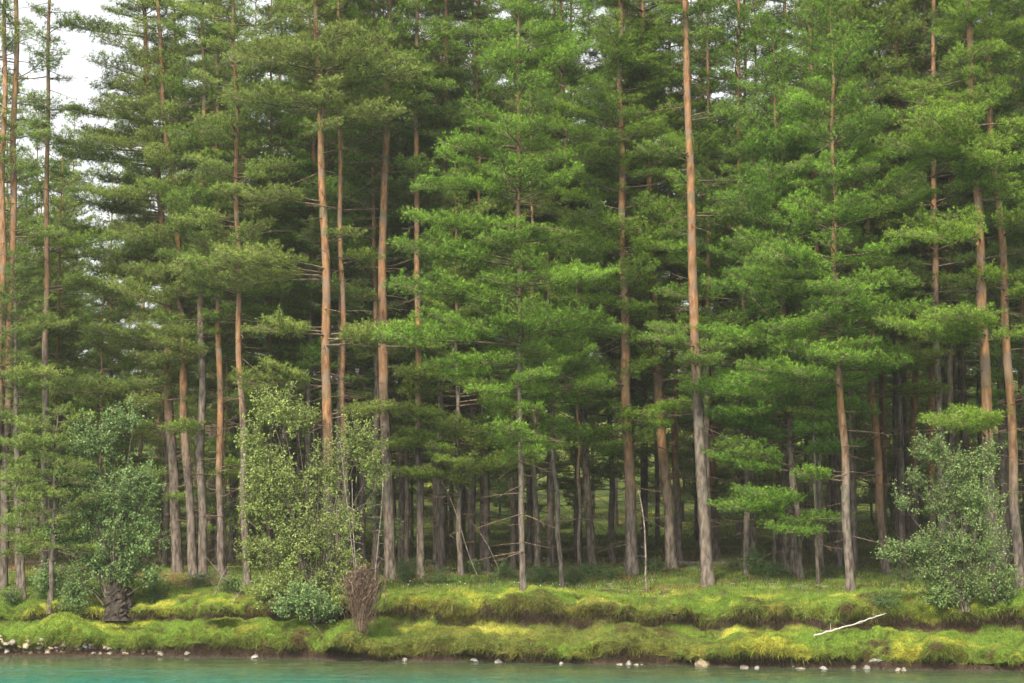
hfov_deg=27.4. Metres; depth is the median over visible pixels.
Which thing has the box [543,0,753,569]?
pine tree
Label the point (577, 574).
plant
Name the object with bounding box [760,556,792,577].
plant
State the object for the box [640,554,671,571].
plant
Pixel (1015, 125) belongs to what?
pine tree
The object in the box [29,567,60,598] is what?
bush
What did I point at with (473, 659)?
stone
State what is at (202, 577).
plant
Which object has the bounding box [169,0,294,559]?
pine tree
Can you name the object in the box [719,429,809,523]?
pine tree
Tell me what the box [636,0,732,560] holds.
pine tree
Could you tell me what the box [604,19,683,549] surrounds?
pine tree
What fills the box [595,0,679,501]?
pine tree
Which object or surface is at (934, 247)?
pine tree
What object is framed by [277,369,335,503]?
pine tree
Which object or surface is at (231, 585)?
plant
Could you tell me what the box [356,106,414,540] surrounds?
pine tree
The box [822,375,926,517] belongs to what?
pine tree
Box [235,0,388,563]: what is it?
pine tree
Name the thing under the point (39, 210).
pine tree
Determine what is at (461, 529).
dead branch
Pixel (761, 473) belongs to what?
pine tree
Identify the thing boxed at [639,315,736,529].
pine tree
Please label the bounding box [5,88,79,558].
pine tree
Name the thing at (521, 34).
pine tree
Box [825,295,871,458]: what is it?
pine tree
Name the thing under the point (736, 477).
pine tree
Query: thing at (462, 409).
pine tree
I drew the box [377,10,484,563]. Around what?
pine tree
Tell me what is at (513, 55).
pine tree
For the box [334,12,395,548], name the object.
pine tree
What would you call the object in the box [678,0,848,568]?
pine tree
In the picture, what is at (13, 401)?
pine tree
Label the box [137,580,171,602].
plant
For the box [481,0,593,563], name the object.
pine tree
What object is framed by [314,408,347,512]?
pine tree
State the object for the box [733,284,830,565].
pine tree
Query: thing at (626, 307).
pine tree
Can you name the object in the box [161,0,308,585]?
pine tree
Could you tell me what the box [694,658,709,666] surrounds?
stone
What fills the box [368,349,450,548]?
pine tree
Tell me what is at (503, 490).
pine tree
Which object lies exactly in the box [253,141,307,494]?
pine tree
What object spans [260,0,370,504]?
pine tree
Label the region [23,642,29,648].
stone
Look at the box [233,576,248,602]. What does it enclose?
dead branch
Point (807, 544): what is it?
pine tree
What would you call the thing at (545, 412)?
pine tree
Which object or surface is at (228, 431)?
pine tree
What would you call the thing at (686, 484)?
pine tree
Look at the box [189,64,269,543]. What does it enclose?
pine tree
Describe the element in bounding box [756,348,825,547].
pine tree
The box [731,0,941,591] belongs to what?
pine tree
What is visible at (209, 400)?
pine tree
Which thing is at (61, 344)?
pine tree
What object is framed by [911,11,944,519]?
pine tree
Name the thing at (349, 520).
bare sapling
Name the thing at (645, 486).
pine tree
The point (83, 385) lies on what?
pine tree
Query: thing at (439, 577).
plant
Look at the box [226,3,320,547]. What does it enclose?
pine tree
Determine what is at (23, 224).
pine tree
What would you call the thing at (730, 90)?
pine tree
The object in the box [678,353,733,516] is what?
pine tree
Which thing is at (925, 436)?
pine tree
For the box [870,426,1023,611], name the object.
willow shrub
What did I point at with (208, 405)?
pine tree
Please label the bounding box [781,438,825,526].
pine tree
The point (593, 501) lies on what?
pine tree
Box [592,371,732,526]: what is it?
pine tree
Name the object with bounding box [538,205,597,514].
pine tree
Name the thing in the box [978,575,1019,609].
bush
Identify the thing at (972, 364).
pine tree
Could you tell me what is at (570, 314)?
pine tree
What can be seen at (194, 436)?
pine tree
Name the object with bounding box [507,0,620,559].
pine tree
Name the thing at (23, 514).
pine tree
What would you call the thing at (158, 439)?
pine tree
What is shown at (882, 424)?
pine tree
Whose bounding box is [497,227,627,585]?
pine tree
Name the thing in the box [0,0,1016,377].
sky
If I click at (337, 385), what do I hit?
pine tree
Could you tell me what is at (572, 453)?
pine tree
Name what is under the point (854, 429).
pine tree
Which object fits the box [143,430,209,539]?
pine tree
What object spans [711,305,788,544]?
pine tree
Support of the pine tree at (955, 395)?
on the ground at (602, 501)
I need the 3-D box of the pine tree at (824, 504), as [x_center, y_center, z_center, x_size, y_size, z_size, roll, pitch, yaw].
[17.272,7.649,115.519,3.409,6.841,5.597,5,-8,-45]
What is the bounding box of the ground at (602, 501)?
[0,381,1023,671]
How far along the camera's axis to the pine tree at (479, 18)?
91.25 m
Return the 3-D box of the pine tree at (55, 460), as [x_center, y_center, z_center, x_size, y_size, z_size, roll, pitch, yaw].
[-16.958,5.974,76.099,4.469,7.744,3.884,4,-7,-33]
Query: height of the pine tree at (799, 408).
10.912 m
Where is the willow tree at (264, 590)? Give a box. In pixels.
[231,380,395,621]
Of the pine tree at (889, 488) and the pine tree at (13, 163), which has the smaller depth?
the pine tree at (13, 163)
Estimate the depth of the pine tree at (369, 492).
141.47 m
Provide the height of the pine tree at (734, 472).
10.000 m
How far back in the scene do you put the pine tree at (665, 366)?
96.08 m
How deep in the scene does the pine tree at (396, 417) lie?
110.58 m
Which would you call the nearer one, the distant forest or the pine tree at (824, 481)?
the pine tree at (824, 481)
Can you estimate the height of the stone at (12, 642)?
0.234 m
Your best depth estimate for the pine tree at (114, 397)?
97.57 m
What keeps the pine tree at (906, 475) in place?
on the ground at (602, 501)
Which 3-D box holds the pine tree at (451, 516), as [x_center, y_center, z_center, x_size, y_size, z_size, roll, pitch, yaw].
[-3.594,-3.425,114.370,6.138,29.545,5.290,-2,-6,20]
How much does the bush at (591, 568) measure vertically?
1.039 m
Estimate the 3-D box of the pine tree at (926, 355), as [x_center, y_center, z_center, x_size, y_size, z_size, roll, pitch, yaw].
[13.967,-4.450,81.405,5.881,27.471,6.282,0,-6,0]
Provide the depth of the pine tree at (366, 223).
89.26 m
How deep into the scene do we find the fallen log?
86.44 m
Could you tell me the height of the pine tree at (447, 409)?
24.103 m
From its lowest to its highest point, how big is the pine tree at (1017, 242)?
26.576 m
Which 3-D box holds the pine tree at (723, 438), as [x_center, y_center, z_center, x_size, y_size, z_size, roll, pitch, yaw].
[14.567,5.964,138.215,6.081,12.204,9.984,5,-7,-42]
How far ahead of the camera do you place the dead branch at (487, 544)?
81.76 m
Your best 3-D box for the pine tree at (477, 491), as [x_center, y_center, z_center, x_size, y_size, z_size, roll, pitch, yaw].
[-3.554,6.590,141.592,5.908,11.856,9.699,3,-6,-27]
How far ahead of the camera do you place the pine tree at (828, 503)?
109.20 m
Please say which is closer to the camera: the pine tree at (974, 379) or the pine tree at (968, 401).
the pine tree at (974, 379)
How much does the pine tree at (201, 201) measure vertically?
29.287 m
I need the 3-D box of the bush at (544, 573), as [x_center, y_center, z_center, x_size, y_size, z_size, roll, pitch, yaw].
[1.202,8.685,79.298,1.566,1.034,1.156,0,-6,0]
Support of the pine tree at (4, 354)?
on the ground at (602, 501)
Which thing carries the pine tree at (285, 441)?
on the ground at (602, 501)
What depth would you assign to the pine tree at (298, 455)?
111.96 m
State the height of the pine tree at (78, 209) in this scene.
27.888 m
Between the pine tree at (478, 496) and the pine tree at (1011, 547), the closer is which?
the pine tree at (1011, 547)
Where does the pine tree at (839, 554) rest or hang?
on the ground at (602, 501)
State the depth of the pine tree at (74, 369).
99.05 m
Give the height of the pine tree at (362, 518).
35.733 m
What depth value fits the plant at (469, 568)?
82.39 m
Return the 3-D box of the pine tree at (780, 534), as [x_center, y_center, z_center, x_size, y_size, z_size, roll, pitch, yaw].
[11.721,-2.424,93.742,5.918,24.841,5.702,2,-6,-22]
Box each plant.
[0,583,23,605]
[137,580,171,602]
[173,569,222,587]
[217,571,246,592]
[421,563,457,583]
[464,558,485,574]
[491,558,518,579]
[555,564,597,583]
[592,558,629,579]
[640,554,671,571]
[713,554,742,572]
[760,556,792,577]
[820,562,841,578]
[884,562,921,582]
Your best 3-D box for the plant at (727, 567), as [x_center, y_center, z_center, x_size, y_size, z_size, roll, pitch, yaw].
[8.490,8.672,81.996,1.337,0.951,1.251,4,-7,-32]
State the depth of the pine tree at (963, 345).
84.52 m
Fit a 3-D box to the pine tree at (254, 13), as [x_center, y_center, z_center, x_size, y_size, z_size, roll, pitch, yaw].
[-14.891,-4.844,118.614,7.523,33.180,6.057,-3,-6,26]
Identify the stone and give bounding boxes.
[7,639,15,645]
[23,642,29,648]
[470,658,478,661]
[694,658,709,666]
[869,658,882,663]
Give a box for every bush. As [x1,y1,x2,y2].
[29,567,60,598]
[46,590,91,614]
[266,575,346,627]
[390,552,427,582]
[526,558,563,582]
[567,560,604,577]
[737,539,774,574]
[862,586,903,611]
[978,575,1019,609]
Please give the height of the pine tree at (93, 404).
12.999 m
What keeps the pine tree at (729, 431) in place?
on the ground at (602, 501)
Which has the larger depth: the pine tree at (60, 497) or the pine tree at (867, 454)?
the pine tree at (60, 497)
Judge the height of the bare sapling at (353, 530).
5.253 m
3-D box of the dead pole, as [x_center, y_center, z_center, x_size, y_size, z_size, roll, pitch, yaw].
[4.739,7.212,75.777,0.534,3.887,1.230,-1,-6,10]
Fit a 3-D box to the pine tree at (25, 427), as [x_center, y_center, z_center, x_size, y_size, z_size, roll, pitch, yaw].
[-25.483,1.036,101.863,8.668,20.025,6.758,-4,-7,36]
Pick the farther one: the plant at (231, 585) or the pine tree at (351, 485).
the pine tree at (351, 485)
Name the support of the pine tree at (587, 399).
on the ground at (602, 501)
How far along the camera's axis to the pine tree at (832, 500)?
97.67 m
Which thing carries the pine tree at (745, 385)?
on the ground at (602, 501)
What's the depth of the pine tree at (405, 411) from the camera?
81.79 m
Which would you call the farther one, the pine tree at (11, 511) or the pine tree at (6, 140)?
the pine tree at (11, 511)
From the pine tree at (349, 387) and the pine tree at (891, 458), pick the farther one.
the pine tree at (891, 458)
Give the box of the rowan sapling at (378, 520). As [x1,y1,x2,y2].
[362,436,409,571]
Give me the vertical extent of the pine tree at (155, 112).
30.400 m
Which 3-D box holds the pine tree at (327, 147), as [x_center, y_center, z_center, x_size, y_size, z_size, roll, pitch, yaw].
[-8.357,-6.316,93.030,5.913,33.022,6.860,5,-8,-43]
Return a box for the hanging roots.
[0,599,1023,671]
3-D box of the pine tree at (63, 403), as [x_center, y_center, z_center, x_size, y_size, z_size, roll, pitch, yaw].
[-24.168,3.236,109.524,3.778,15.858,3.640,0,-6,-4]
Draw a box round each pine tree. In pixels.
[0,0,70,589]
[0,0,123,569]
[0,3,77,450]
[0,72,61,564]
[0,80,9,367]
[0,245,59,590]
[0,401,108,613]
[0,450,64,599]
[3,134,89,531]
[3,155,156,561]
[3,160,66,569]
[3,192,38,546]
[4,239,40,554]
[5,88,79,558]
[9,196,52,473]
[9,446,59,531]
[10,156,99,560]
[10,208,85,531]
[12,451,88,511]
[32,259,77,527]
[33,286,51,548]
[34,209,131,519]
[37,159,102,559]
[38,135,84,368]
[39,276,168,540]
[41,0,238,573]
[45,0,256,576]
[49,96,105,523]
[49,293,94,546]
[60,270,84,512]
[61,187,181,554]
[65,261,107,543]
[77,282,136,531]
[79,239,150,550]
[86,213,158,540]
[87,370,158,499]
[92,0,222,565]
[103,29,187,537]
[114,0,211,539]
[119,298,215,558]
[130,371,210,519]
[133,0,290,577]
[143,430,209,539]
[145,0,244,575]
[145,2,263,552]
[145,31,215,536]
[151,371,229,485]
[155,53,259,521]
[156,56,226,522]
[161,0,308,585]
[162,291,272,572]
[163,310,261,555]
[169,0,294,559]
[172,1,281,562]
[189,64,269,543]
[191,338,335,525]
[192,352,314,512]
[194,283,319,559]
[206,0,428,585]
[206,332,298,550]
[215,0,345,567]
[222,0,305,540]
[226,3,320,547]
[226,428,304,544]
[228,0,317,555]
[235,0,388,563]
[242,0,373,562]
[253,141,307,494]
[258,0,393,572]
[258,2,363,536]
[259,15,319,541]
[259,58,305,494]
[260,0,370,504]
[272,0,386,583]
[276,0,385,545]
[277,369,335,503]
[278,430,317,525]
[278,432,335,520]
[284,0,429,563]
[286,4,394,554]
[290,2,404,556]
[294,0,448,572]
[303,79,356,498]
[314,54,358,509]
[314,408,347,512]
[318,5,472,561]
[325,0,428,567]
[331,0,456,580]
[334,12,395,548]
[334,364,426,506]
[334,366,416,496]
[335,0,472,562]
[351,0,485,578]
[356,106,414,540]
[358,139,430,523]
[361,0,515,573]
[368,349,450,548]
[370,0,628,590]
[370,384,479,556]
[374,164,542,575]
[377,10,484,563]
[382,0,493,569]
[391,53,469,544]
[395,10,460,501]
[399,0,576,562]
[400,0,563,566]
[402,37,548,573]
[425,410,499,519]
[427,404,499,504]
[428,20,470,546]
[430,20,469,543]
[432,16,546,539]
[452,0,527,540]
[453,87,554,569]
[459,0,527,543]
[468,407,574,525]
[470,0,631,566]
[471,0,592,562]
[478,0,660,566]
[478,406,559,517]
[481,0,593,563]
[485,89,585,569]
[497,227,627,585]
[504,114,564,519]
[505,1,568,542]
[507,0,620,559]
[515,338,618,551]
[516,0,711,575]
[524,0,590,515]
[533,0,701,570]
[537,335,606,523]
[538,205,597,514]
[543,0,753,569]
[544,281,614,568]
[560,63,666,563]
[565,121,618,517]
[586,0,683,521]
[587,0,705,560]
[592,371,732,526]
[593,312,635,525]
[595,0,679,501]
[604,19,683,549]
[613,12,678,541]
[630,0,779,586]
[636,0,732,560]
[636,0,759,534]
[636,350,734,521]
[637,0,735,544]
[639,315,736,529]
[646,0,817,574]
[648,15,748,543]
[648,361,725,489]
[653,0,748,559]
[668,0,780,558]
[674,7,913,579]
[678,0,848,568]
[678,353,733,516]
[679,0,809,560]
[680,354,794,498]
[710,63,748,536]
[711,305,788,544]
[714,122,834,574]
[714,353,773,527]
[717,426,809,529]
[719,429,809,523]
[721,16,810,558]
[722,435,771,517]
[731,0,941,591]
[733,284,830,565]
[738,0,910,574]
[746,0,847,549]
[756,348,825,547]
[759,0,931,571]
[772,10,913,568]
[774,295,845,583]
[777,404,892,517]
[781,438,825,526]
[785,34,903,553]
[788,1,844,541]
[790,61,884,521]
[791,12,912,561]
[796,424,870,523]
[802,374,909,513]
[803,0,955,573]
[809,411,892,521]
[815,22,890,529]
[818,0,1010,573]
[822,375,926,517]
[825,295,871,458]
[844,0,919,533]
[846,0,967,567]
[854,2,991,535]
[854,249,940,561]
[855,0,990,561]
[860,333,927,519]
[863,0,1023,569]
[864,0,1023,595]
[865,0,982,562]
[871,3,923,494]
[872,377,998,506]
[874,420,927,531]
[875,68,928,486]
[880,0,926,542]
[887,377,976,510]
[889,13,1013,559]
[897,8,993,545]
[902,0,1023,565]
[907,82,1018,506]
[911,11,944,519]
[918,347,1019,486]
[920,2,1014,535]
[921,374,1021,519]
[924,0,1023,588]
[927,0,1023,567]
[939,0,1016,545]
[943,0,1023,539]
[953,0,1023,469]
[955,13,1023,552]
[959,9,1023,424]
[961,0,1023,496]
[967,352,1022,490]
[981,54,1022,559]
[984,418,1022,528]
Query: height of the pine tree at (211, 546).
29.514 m
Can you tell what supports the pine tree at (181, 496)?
on the ground at (602, 501)
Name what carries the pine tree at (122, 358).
on the ground at (602, 501)
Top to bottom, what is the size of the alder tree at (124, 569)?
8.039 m
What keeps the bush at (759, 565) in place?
on the ground at (602, 501)
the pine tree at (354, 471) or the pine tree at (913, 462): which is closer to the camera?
the pine tree at (913, 462)
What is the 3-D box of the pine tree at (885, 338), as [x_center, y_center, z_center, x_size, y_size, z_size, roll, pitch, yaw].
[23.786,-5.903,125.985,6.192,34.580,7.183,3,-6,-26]
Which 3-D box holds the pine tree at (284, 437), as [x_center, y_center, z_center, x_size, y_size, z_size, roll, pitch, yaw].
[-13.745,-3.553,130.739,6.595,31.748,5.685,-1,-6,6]
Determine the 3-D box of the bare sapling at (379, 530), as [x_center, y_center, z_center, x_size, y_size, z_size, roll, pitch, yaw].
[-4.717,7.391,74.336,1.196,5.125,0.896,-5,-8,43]
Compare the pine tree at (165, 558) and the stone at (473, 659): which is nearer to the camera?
the stone at (473, 659)
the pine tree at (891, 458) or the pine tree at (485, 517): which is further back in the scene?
the pine tree at (891, 458)
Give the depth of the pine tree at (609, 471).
89.88 m
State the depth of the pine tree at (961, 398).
88.72 m
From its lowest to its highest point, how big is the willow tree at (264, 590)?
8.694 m
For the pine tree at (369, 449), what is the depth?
143.90 m
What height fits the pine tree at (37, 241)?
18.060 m
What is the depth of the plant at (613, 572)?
79.88 m
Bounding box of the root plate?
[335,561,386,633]
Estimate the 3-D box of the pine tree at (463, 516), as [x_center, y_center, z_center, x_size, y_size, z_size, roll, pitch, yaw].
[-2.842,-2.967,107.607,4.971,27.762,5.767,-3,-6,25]
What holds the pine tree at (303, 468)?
on the ground at (602, 501)
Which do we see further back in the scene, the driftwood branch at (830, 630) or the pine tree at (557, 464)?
the pine tree at (557, 464)
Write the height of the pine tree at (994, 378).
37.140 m
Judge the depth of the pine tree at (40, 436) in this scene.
106.16 m
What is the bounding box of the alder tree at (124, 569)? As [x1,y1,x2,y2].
[28,390,170,605]
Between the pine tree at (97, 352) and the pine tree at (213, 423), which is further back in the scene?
the pine tree at (97, 352)
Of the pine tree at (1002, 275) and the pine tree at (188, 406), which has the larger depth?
the pine tree at (188, 406)
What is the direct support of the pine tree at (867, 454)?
on the ground at (602, 501)
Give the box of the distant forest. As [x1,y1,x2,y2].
[12,157,1018,512]
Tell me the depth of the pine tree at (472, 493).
88.09 m
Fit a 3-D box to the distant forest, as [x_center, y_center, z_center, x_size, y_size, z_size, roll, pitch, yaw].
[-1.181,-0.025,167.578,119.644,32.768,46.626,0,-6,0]
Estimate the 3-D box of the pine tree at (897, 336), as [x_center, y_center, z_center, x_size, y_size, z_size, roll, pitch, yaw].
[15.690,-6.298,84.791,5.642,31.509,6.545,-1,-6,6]
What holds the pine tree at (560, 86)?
on the ground at (602, 501)
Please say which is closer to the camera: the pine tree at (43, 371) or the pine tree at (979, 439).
the pine tree at (43, 371)
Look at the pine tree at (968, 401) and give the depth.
134.80 m
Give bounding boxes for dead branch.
[211,566,229,595]
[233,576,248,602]
[438,478,478,576]
[470,520,503,576]
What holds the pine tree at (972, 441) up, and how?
on the ground at (602, 501)
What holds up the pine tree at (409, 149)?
on the ground at (602, 501)
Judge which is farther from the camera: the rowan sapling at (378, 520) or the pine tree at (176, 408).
the pine tree at (176, 408)
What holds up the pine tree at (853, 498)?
on the ground at (602, 501)
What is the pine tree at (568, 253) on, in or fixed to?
on the ground at (602, 501)
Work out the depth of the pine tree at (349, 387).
96.66 m
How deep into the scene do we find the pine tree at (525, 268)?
104.80 m
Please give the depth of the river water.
65.03 m
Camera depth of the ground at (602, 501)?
72.77 m
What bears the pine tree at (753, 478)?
on the ground at (602, 501)
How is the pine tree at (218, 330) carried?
on the ground at (602, 501)
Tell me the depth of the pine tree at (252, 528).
109.12 m
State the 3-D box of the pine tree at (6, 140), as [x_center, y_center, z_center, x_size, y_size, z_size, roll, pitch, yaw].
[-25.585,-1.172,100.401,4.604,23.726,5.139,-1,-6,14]
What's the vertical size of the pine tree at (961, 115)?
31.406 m
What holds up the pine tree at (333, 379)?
on the ground at (602, 501)
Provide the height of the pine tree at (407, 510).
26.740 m
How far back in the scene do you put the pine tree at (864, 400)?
102.60 m
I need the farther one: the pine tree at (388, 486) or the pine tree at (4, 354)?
the pine tree at (4, 354)
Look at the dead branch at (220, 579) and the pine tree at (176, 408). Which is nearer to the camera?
the dead branch at (220, 579)
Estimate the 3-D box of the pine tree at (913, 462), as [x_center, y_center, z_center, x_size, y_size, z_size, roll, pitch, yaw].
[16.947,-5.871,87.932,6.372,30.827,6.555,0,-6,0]
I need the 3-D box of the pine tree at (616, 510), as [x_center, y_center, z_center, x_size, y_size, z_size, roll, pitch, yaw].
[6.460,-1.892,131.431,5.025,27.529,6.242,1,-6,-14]
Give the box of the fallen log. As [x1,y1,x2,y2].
[664,560,733,565]
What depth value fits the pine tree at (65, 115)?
142.91 m
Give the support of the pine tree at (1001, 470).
on the ground at (602, 501)
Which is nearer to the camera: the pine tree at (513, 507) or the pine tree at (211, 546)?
the pine tree at (513, 507)
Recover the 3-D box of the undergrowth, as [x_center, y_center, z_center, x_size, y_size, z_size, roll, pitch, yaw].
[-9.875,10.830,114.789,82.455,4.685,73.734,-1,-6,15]
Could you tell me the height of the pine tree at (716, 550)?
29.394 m
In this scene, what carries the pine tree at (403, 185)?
on the ground at (602, 501)
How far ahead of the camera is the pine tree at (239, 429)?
150.22 m
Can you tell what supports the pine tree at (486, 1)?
on the ground at (602, 501)
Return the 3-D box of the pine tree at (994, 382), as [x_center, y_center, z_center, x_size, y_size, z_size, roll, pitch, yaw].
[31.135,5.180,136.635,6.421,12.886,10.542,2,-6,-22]
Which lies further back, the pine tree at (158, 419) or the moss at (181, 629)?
the pine tree at (158, 419)
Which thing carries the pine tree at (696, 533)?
on the ground at (602, 501)
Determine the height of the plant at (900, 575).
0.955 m
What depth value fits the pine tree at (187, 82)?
121.52 m
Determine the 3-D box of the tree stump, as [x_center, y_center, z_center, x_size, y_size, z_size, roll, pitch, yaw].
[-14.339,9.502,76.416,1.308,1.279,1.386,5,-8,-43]
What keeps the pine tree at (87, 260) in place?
on the ground at (602, 501)
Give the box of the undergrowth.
[3,508,1022,597]
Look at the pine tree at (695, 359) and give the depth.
77.51 m
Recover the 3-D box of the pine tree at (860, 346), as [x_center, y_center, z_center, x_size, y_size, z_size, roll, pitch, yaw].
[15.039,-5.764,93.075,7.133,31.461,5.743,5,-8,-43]
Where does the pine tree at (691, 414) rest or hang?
on the ground at (602, 501)
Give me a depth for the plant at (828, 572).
77.89 m
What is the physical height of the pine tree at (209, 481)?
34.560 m
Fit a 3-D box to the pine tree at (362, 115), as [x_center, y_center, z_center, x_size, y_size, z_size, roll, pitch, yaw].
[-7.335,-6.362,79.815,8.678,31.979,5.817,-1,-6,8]
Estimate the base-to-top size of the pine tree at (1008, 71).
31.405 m
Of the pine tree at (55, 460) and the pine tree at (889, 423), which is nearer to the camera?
the pine tree at (55, 460)
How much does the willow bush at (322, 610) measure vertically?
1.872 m
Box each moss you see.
[0,577,1023,664]
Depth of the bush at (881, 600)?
68.78 m
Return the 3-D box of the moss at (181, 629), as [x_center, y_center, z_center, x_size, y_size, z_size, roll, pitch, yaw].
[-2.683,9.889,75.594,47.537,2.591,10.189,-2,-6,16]
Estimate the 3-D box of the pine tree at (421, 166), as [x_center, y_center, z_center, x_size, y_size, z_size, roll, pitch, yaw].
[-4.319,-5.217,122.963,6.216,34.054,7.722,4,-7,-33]
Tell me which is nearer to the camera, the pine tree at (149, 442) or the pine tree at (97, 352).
the pine tree at (97, 352)
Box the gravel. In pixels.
[16,650,907,668]
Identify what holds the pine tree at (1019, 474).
on the ground at (602, 501)
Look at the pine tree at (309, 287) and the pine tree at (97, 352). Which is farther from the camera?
the pine tree at (97, 352)
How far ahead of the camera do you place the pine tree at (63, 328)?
92.16 m
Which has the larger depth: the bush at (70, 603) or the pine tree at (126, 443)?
the pine tree at (126, 443)
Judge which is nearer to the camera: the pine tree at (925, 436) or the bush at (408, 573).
the bush at (408, 573)
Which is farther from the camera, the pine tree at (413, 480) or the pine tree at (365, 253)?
the pine tree at (413, 480)
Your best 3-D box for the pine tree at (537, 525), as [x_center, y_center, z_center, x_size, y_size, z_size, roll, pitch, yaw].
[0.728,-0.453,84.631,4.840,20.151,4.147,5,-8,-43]
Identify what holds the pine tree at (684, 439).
on the ground at (602, 501)
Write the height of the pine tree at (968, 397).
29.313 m
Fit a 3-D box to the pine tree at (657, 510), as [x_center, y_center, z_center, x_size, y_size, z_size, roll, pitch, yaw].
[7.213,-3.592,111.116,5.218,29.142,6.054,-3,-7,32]
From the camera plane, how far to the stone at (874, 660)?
66.96 m
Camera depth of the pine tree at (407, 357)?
87.32 m
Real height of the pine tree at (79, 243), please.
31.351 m
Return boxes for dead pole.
[636,488,650,592]
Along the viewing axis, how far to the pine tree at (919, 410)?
93.48 m
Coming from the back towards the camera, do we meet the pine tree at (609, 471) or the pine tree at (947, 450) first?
the pine tree at (947, 450)
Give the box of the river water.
[0,657,1023,682]
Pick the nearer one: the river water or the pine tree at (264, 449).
the river water
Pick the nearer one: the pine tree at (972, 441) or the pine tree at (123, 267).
the pine tree at (123, 267)
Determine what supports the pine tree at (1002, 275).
on the ground at (602, 501)
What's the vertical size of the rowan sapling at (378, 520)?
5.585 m
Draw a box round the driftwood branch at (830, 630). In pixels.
[813,613,886,635]
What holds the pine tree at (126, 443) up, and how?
on the ground at (602, 501)
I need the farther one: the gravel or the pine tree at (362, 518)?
the pine tree at (362, 518)
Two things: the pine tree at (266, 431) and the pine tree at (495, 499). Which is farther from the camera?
the pine tree at (495, 499)
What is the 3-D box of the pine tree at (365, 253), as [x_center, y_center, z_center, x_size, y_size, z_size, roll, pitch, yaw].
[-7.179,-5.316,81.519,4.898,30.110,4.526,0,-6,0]
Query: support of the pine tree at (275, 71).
on the ground at (602, 501)
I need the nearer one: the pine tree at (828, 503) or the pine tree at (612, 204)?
the pine tree at (612, 204)
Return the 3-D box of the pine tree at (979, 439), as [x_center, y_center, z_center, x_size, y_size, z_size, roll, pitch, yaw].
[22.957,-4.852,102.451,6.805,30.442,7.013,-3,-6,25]
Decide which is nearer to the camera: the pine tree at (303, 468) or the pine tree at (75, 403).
the pine tree at (75, 403)
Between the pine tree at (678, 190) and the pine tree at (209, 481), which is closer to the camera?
the pine tree at (678, 190)
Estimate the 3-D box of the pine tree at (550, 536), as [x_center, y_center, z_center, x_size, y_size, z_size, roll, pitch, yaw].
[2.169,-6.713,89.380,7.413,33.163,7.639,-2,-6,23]
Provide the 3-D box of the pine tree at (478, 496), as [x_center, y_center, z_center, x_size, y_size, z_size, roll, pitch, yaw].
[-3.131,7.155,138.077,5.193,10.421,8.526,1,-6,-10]
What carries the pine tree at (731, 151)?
on the ground at (602, 501)
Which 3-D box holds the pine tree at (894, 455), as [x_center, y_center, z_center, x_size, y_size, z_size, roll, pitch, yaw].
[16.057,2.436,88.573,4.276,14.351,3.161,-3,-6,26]
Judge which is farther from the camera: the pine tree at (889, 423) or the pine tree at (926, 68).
the pine tree at (889, 423)
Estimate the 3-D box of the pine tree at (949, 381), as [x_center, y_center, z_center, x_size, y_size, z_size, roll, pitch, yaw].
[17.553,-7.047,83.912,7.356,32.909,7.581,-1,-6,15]
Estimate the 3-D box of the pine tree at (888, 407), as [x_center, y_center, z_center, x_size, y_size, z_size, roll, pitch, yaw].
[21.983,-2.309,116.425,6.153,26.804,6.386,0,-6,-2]
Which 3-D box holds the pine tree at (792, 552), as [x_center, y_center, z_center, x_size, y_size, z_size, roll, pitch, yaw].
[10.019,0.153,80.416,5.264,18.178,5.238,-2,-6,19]
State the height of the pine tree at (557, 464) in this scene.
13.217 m
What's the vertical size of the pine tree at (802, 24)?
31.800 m
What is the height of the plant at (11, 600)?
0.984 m
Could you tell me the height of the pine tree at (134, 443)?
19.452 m
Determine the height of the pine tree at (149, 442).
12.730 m
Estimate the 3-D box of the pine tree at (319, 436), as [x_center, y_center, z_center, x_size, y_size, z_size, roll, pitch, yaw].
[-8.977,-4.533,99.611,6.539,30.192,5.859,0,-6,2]
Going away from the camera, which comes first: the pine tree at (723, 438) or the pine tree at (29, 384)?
the pine tree at (29, 384)
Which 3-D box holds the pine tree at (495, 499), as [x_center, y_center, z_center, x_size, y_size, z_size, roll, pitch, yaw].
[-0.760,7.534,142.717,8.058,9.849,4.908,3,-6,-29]
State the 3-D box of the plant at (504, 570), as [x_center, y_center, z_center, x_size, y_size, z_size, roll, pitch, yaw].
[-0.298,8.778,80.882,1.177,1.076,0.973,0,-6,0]
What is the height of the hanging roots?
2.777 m
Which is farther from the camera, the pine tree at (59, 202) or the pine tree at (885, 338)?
the pine tree at (885, 338)
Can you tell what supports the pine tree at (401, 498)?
on the ground at (602, 501)
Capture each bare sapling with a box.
[335,442,362,623]
[345,490,365,593]
[367,484,392,622]
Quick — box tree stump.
[100,585,135,620]
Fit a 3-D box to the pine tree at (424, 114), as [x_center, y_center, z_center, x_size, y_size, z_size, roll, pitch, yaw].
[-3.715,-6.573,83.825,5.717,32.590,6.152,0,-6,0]
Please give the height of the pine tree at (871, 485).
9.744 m

